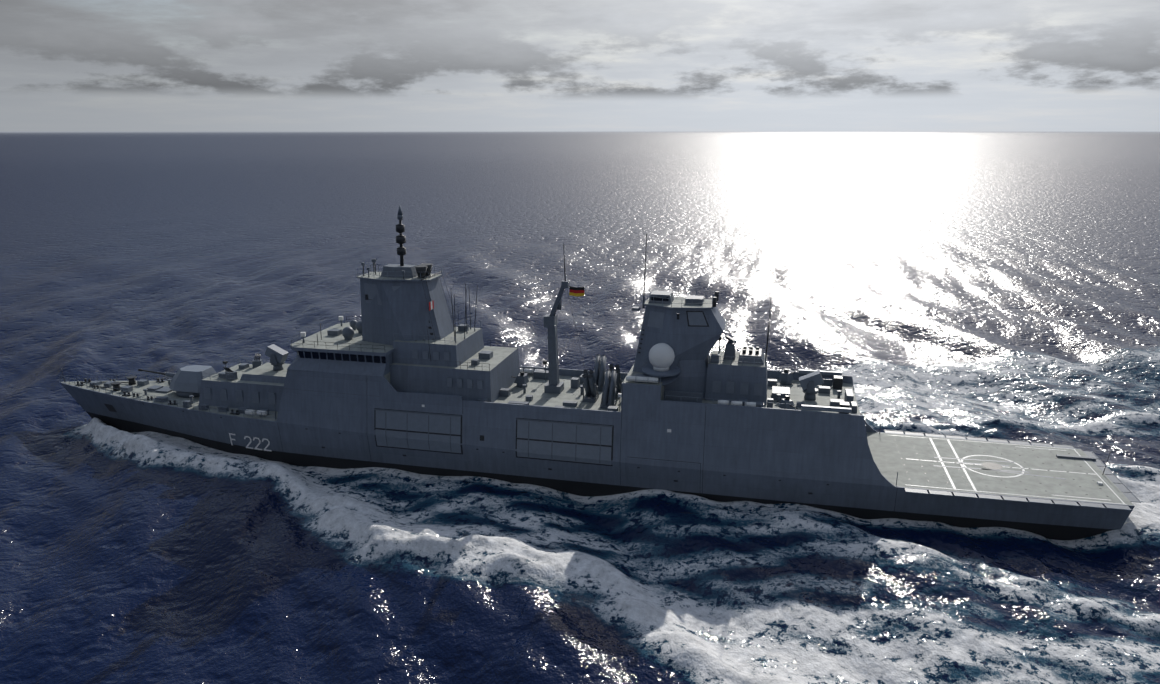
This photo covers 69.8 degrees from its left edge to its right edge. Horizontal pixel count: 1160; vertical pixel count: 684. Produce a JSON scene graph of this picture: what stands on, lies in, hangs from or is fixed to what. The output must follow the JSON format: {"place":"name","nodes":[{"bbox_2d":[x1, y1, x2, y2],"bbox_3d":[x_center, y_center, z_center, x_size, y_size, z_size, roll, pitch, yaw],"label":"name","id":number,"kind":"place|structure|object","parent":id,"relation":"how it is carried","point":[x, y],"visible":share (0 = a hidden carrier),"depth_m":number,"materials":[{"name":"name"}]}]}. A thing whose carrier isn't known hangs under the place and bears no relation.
{"place":"outdoors","nodes":[
{"label":"outdoors","id":0,"kind":"place"},
{"bbox_2d":[0,205,1159,683],"bbox_3d":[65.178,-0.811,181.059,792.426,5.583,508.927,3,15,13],"label":"sea water","id":1,"kind":"structure","parent":0,"point":[146,557],"depth_m":103.49,"materials":[{"name":"blue liquid"}]},
{"bbox_2d":[60,206,1140,540],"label":"frigate","id":2,"kind":"object","parent":1,"relation":"on","point":[404,374],"visible":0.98,"depth_m":106.10,"materials":[{"name":"metal"}]},
{"bbox_2d":[0,131,1159,228],"bbox_3d":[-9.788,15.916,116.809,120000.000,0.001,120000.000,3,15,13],"label":"sea water","id":3,"kind":"structure","parent":0,"point":[1091,179],"depth_m":869.58,"materials":[{"name":"blue liquid"}]},
{"bbox_2d":[0,0,1159,131],"label":"sky","id":4,"kind":"structure","parent":0,"point":[66,65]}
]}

